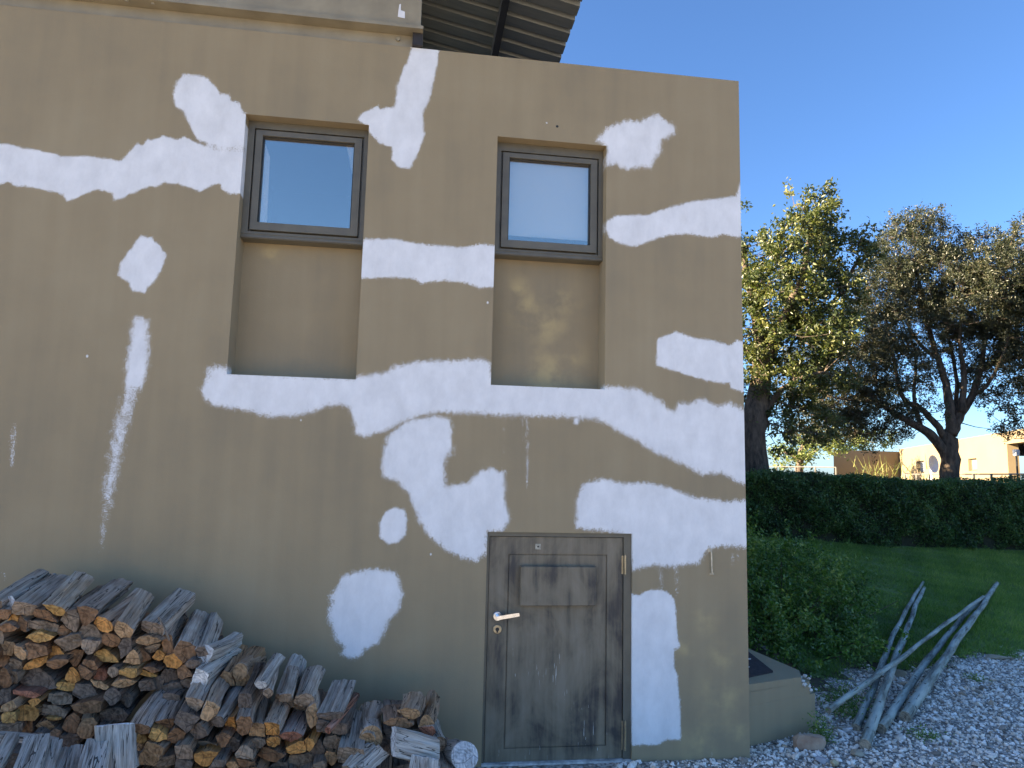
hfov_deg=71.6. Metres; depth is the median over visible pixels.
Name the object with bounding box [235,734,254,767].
firewood log
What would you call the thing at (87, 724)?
firewood log
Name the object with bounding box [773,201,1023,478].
fine leaved tree
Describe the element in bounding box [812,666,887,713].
weed
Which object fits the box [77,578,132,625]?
firewood log
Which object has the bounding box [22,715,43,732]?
firewood log
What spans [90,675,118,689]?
firewood log
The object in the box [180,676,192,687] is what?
firewood log
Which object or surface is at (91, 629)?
firewood log
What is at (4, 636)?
firewood log
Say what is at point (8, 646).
firewood log
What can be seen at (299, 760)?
firewood log
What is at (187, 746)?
firewood log
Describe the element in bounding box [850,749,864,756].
stone
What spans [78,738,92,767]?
firewood log
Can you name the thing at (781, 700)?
cellar hatch
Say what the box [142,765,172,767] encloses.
firewood log
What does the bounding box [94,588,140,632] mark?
firewood log
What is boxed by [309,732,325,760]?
firewood log
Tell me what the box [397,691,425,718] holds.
firewood log
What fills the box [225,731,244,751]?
firewood log
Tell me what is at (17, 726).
firewood log
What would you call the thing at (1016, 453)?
garden lamp
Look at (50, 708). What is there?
firewood log
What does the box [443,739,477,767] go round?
firewood log
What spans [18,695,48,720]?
firewood log
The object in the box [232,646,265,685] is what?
firewood log
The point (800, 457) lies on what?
tree
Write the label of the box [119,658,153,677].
firewood log
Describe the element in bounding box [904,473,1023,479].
railing
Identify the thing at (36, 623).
firewood log
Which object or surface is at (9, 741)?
firewood log
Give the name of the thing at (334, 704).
firewood log
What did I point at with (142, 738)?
firewood log
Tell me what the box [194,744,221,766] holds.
firewood log
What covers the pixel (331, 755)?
firewood log
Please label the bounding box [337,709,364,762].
firewood log
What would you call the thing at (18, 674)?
firewood log
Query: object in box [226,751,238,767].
firewood log
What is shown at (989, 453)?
building
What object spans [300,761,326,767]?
firewood log
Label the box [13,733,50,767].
firewood log
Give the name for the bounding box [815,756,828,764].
stone
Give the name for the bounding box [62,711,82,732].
firewood log
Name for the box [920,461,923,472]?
window
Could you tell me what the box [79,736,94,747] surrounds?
firewood log
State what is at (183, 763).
firewood log
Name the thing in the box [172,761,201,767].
firewood log
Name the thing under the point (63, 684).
firewood log
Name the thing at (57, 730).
firewood log
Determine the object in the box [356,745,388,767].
firewood log
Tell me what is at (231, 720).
firewood log
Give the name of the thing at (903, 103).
sky
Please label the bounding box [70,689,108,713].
firewood log
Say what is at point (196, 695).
firewood log
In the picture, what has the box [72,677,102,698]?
firewood log
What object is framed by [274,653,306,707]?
firewood log
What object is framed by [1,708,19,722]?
firewood log
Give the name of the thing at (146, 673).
firewood log
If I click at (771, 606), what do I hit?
shrub
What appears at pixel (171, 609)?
firewood log
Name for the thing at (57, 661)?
firewood log
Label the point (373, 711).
firewood log
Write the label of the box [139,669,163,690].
firewood log
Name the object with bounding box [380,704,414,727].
firewood log
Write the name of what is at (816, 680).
soil
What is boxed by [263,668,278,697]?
firewood log
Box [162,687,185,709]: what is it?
firewood log
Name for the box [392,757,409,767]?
firewood log
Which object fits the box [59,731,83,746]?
firewood log
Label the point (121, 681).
firewood log
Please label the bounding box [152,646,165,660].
firewood log
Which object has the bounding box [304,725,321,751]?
firewood log
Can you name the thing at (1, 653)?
firewood log
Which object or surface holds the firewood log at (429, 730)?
on the firewood log at (414, 727)
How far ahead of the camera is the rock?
4.37 m
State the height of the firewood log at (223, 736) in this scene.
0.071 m
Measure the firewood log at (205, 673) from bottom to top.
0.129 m
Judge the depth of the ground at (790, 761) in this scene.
4.63 m
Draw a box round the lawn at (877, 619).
[746,535,1023,677]
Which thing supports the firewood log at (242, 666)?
on the firewood log at (249, 694)
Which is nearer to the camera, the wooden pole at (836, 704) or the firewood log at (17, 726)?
the firewood log at (17, 726)
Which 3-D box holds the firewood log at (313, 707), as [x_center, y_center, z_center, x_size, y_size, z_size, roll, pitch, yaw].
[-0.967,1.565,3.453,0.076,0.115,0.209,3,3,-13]
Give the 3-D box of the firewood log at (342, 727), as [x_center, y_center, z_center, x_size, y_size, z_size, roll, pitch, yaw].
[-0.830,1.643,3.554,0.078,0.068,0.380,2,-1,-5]
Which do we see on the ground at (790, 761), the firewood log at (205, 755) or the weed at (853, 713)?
the weed at (853, 713)
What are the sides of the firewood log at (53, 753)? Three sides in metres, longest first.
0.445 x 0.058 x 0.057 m
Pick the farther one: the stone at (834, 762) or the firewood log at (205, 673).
the stone at (834, 762)
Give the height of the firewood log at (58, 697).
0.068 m
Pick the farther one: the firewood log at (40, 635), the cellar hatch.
the cellar hatch
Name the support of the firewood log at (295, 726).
on the firewood log at (296, 746)
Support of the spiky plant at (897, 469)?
on the soil
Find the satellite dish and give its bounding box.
[928,455,938,479]
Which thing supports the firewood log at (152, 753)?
on the firewood log at (146, 766)
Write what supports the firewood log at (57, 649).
on the firewood log at (57, 661)
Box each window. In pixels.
[240,120,368,249]
[494,142,602,264]
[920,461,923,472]
[971,459,976,470]
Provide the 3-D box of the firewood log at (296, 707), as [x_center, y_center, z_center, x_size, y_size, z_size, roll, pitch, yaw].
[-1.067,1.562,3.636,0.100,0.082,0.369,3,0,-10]
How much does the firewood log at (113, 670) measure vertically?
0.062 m
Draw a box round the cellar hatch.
[748,648,815,745]
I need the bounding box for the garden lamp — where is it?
[1012,449,1019,477]
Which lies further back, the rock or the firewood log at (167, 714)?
the rock
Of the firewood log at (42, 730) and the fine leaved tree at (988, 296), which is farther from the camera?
the fine leaved tree at (988, 296)
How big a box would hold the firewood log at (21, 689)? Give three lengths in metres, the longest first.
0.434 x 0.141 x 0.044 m
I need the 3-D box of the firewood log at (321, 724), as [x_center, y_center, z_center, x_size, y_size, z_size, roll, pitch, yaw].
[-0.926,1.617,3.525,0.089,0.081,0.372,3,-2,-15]
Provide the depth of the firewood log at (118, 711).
3.31 m
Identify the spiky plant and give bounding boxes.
[853,454,907,477]
[882,456,923,478]
[895,456,931,479]
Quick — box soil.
[748,555,952,690]
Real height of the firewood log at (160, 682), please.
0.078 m
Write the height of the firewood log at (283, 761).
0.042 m
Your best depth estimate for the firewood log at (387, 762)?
3.45 m
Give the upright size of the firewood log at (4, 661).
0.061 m
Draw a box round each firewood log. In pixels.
[0,569,48,608]
[0,606,11,619]
[0,620,19,631]
[0,629,33,643]
[0,644,5,658]
[0,655,13,666]
[0,663,13,687]
[0,681,20,704]
[0,696,30,711]
[0,720,26,731]
[0,732,19,767]
[1,629,34,655]
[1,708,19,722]
[5,743,21,767]
[6,573,56,605]
[7,614,20,621]
[9,655,30,668]
[11,669,30,684]
[12,574,68,614]
[13,683,47,697]
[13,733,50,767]
[14,639,30,659]
[18,615,34,631]
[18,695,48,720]
[20,654,87,689]
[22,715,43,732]
[23,654,49,669]
[25,635,58,659]
[26,629,57,642]
[28,617,63,631]
[28,689,52,706]
[33,595,81,621]
[33,727,51,733]
[36,716,59,729]
[41,697,78,717]
[42,571,93,615]
[42,739,62,767]
[46,709,72,720]
[47,654,74,668]
[47,688,74,704]
[50,643,67,657]
[50,710,73,737]
[54,609,109,650]
[56,677,76,690]
[56,746,69,767]
[57,609,107,635]
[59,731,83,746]
[61,585,103,632]
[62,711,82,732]
[65,659,83,683]
[65,744,82,767]
[66,646,86,666]
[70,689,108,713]
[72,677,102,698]
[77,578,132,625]
[77,713,99,738]
[78,662,104,679]
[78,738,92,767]
[79,620,104,637]
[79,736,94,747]
[81,637,103,654]
[81,739,110,767]
[82,645,103,669]
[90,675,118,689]
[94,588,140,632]
[94,645,120,662]
[94,655,126,680]
[94,719,120,737]
[94,723,134,767]
[99,690,150,723]
[102,612,149,646]
[103,686,129,705]
[107,658,125,677]
[111,674,141,687]
[114,588,154,637]
[118,628,146,658]
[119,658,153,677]
[120,675,144,707]
[123,644,143,664]
[130,689,166,733]
[136,621,184,645]
[137,733,149,743]
[137,738,149,750]
[137,748,143,767]
[138,739,172,765]
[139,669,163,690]
[140,645,161,662]
[140,669,161,676]
[141,588,195,635]
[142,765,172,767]
[143,659,165,672]
[144,641,161,652]
[148,722,168,741]
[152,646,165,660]
[155,674,164,689]
[155,687,189,728]
[156,743,175,767]
[161,667,178,682]
[162,611,187,654]
[162,679,183,690]
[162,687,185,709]
[164,652,182,668]
[166,723,185,743]
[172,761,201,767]
[173,609,208,662]
[174,683,213,732]
[174,758,194,767]
[175,731,199,758]
[177,662,198,679]
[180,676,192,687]
[185,635,223,668]
[185,669,223,711]
[190,648,241,685]
[190,687,229,739]
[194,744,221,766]
[195,612,222,656]
[198,726,221,745]
[199,631,242,663]
[200,676,229,720]
[209,746,232,767]
[211,684,244,726]
[215,724,235,747]
[220,645,247,685]
[225,683,246,730]
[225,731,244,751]
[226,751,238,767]
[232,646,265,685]
[232,655,266,679]
[235,733,259,759]
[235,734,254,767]
[236,689,263,735]
[238,662,265,707]
[239,748,270,767]
[249,696,271,736]
[252,702,272,748]
[254,653,285,688]
[257,739,286,761]
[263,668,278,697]
[264,699,289,734]
[266,707,293,746]
[268,762,296,767]
[269,753,289,767]
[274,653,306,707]
[279,665,298,701]
[279,709,307,741]
[285,733,305,753]
[289,726,312,767]
[293,671,306,710]
[294,665,325,706]
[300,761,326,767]
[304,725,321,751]
[306,690,320,727]
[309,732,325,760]
[313,749,326,767]
[316,689,330,731]
[317,679,355,720]
[323,733,341,749]
[324,748,337,765]
[330,759,343,767]
[332,692,356,734]
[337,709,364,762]
[342,742,375,767]
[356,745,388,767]
[358,701,382,745]
[361,700,383,742]
[376,755,392,767]
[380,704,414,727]
[380,720,390,754]
[383,699,410,739]
[391,726,439,767]
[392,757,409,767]
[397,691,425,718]
[409,754,438,767]
[411,719,421,732]
[416,705,435,735]
[418,689,439,726]
[433,718,446,751]
[439,737,454,767]
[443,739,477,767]
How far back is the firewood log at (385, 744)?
3.48 m
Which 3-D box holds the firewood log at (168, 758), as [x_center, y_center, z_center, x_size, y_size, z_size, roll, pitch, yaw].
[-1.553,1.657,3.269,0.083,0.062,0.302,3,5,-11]
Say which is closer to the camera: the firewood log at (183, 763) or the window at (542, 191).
the firewood log at (183, 763)
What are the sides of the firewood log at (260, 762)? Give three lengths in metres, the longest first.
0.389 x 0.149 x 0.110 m
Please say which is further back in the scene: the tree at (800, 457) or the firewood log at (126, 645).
the tree at (800, 457)
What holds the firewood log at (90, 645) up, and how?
on the firewood log at (104, 653)
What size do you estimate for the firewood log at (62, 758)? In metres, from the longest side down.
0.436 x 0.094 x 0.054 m
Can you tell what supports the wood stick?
on the firewood log at (342, 727)
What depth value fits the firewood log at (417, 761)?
3.30 m
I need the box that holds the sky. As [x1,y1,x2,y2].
[560,0,1023,478]
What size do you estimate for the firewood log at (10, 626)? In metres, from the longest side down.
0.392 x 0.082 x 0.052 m
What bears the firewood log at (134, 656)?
on the firewood log at (128, 670)
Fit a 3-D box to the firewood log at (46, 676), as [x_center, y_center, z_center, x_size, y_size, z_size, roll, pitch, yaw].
[-2.217,1.375,3.495,0.188,0.115,0.424,2,1,-6]
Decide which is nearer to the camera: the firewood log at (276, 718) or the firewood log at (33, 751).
the firewood log at (33, 751)
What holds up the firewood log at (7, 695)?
on the firewood log
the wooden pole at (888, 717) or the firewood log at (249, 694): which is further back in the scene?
the wooden pole at (888, 717)
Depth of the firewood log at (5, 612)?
3.26 m
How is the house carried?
on the ground at (790, 761)
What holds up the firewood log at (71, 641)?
on the firewood log at (79, 653)
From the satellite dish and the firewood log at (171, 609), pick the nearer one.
the firewood log at (171, 609)
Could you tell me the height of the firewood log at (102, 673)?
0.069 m
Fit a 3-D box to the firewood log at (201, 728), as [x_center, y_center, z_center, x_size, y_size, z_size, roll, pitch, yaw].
[-1.401,1.535,3.350,0.096,0.098,0.412,2,2,-2]
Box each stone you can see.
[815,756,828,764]
[830,759,838,766]
[842,727,852,732]
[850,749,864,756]
[895,669,906,676]
[984,654,1013,659]
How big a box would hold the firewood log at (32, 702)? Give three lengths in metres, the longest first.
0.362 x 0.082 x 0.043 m
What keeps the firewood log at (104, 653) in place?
on the firewood log at (113, 670)
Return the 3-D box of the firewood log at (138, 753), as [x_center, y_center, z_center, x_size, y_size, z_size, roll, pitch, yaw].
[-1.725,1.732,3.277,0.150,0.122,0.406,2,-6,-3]
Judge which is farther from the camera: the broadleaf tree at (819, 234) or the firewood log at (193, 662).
the broadleaf tree at (819, 234)
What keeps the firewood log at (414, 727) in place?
on the firewood log at (438, 734)
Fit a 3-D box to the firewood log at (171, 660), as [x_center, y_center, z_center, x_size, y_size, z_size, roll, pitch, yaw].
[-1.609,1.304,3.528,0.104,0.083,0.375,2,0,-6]
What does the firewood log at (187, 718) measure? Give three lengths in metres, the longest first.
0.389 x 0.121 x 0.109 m
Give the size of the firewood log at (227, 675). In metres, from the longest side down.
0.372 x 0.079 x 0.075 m
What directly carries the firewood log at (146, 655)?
on the firewood log at (128, 670)
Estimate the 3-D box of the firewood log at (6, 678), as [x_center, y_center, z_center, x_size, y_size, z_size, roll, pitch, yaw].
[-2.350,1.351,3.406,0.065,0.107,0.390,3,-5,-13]
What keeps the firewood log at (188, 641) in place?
on the firewood log at (171, 660)
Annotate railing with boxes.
[769,466,836,474]
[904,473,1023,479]
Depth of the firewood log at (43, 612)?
3.27 m
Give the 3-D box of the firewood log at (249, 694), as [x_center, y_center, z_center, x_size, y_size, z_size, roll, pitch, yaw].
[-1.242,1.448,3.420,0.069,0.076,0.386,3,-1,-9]
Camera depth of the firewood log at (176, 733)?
3.15 m
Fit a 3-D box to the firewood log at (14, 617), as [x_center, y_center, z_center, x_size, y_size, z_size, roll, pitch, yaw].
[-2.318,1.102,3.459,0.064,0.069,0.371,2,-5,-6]
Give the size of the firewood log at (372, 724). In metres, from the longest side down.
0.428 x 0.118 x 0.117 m
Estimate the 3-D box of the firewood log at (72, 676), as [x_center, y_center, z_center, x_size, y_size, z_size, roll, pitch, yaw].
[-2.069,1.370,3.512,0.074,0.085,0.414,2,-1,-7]
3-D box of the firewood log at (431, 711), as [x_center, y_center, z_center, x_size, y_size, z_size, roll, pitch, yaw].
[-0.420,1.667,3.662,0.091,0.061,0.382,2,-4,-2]
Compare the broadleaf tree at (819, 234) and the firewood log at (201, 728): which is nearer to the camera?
the firewood log at (201, 728)
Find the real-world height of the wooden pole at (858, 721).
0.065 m
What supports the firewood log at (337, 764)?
on the firewood log
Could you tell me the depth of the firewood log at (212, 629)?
3.54 m
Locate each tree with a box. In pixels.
[741,177,895,471]
[767,427,899,471]
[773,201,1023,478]
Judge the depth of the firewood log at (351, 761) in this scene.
3.28 m
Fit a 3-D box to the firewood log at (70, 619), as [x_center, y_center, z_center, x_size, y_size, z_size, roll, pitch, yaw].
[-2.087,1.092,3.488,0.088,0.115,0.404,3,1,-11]
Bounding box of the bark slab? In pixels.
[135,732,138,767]
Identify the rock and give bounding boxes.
[793,733,825,749]
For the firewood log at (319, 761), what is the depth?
3.33 m
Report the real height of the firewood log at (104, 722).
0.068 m
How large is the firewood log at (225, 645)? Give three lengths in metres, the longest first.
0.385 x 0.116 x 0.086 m
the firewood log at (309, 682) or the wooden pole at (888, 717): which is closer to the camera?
the firewood log at (309, 682)
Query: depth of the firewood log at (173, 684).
3.36 m
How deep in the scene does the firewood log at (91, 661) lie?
3.30 m
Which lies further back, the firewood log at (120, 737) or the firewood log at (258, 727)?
the firewood log at (258, 727)
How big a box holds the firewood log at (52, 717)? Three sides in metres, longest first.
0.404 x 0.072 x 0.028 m
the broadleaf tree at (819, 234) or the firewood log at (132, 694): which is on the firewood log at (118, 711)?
the firewood log at (132, 694)
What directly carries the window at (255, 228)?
in the house
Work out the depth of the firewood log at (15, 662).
3.27 m
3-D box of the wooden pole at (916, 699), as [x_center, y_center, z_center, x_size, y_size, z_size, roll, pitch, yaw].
[4.628,2.496,7.242,0.085,0.086,6.037,-4,-6,39]
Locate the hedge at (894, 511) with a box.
[745,466,1023,549]
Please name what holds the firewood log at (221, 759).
on the firewood log
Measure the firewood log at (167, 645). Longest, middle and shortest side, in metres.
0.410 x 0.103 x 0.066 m
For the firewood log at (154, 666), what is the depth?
3.34 m
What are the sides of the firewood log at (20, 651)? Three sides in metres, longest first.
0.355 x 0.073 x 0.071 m
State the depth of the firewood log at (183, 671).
3.35 m
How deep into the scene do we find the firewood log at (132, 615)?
3.39 m
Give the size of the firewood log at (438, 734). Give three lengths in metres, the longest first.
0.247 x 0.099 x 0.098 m
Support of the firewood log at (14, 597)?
on the firewood log at (5, 612)
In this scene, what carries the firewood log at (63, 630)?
on the firewood log at (71, 641)
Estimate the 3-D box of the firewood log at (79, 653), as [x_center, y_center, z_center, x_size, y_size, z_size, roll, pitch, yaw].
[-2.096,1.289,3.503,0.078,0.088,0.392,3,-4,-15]
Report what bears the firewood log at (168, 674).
on the firewood log at (173, 684)
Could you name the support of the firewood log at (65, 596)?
on the firewood log at (43, 612)
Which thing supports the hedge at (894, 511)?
on the soil
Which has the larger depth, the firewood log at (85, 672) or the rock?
the rock
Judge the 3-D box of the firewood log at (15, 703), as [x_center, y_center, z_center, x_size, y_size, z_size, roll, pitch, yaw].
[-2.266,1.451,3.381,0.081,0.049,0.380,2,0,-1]
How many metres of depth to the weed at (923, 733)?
4.65 m
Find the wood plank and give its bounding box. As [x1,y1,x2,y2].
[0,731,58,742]
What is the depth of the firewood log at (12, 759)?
3.18 m
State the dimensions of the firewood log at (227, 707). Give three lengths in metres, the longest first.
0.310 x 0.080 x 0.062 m
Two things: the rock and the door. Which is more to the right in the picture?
the rock
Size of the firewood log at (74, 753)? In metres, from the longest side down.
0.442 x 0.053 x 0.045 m
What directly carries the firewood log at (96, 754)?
on the firewood log at (74, 753)
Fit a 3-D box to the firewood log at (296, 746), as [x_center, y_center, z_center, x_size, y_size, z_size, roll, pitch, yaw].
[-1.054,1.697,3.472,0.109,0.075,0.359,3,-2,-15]
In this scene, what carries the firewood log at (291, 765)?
on the firewood log
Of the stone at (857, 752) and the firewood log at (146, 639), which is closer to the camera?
the firewood log at (146, 639)
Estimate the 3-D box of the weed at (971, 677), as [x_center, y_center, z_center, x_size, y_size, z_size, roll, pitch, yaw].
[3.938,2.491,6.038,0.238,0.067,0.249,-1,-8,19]
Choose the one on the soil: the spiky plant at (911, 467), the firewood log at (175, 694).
the spiky plant at (911, 467)
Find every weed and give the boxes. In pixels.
[802,709,837,743]
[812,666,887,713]
[816,689,872,726]
[900,722,954,744]
[961,672,992,682]
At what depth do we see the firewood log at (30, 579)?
3.43 m
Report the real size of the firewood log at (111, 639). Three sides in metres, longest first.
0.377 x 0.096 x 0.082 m
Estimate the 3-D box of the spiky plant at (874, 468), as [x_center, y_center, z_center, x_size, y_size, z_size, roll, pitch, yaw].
[8.970,2.326,17.573,1.508,1.208,2.024,2,-7,-8]
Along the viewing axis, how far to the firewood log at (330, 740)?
3.41 m
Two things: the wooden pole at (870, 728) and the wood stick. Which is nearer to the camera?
the wood stick
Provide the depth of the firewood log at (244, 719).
3.18 m
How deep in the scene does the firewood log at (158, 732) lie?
3.10 m
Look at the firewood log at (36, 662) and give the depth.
3.27 m
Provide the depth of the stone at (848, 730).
4.67 m
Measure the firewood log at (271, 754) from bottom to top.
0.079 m
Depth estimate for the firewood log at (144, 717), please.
3.18 m
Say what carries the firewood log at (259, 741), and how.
on the firewood log at (247, 749)
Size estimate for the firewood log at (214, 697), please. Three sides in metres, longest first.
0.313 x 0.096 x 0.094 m
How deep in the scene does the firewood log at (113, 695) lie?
3.27 m
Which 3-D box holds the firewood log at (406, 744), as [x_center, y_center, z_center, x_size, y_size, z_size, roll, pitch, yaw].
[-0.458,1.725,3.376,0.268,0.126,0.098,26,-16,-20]
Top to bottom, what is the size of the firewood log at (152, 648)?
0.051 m
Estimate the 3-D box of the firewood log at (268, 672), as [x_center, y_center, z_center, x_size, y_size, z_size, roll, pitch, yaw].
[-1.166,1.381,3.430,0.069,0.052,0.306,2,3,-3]
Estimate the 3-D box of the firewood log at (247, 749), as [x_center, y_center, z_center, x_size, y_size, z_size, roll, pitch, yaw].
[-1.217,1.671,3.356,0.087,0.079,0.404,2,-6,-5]
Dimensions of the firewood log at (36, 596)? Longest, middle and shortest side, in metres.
0.427 x 0.107 x 0.080 m
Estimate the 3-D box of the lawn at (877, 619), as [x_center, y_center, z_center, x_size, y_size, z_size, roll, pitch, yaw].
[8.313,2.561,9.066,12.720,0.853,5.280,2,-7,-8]
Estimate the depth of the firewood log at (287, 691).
3.41 m
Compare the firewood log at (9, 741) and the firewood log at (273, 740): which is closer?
the firewood log at (9, 741)
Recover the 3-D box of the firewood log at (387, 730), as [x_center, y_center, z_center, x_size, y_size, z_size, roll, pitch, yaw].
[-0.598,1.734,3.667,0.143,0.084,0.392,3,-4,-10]
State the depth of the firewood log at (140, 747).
3.16 m
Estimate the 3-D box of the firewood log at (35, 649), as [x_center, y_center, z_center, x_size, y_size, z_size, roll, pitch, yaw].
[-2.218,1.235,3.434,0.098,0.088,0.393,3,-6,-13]
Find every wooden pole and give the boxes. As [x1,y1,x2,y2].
[825,595,984,713]
[852,581,924,730]
[859,587,925,749]
[877,595,984,733]
[899,582,998,721]
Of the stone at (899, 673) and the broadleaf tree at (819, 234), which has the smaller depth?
the stone at (899, 673)
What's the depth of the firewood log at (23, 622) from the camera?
3.28 m
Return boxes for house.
[0,0,749,766]
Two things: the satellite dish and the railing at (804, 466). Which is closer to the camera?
the satellite dish
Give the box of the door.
[481,532,631,766]
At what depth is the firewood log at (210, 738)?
3.23 m
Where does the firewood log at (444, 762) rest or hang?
on the firewood log
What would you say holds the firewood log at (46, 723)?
on the firewood log at (42, 730)
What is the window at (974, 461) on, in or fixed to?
in the building
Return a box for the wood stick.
[325,692,359,733]
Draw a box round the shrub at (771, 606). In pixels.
[746,508,913,677]
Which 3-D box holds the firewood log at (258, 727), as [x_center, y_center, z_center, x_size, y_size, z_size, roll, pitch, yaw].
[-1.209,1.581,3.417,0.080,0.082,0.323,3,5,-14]
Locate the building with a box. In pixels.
[833,429,1023,480]
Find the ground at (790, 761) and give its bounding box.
[473,629,1023,767]

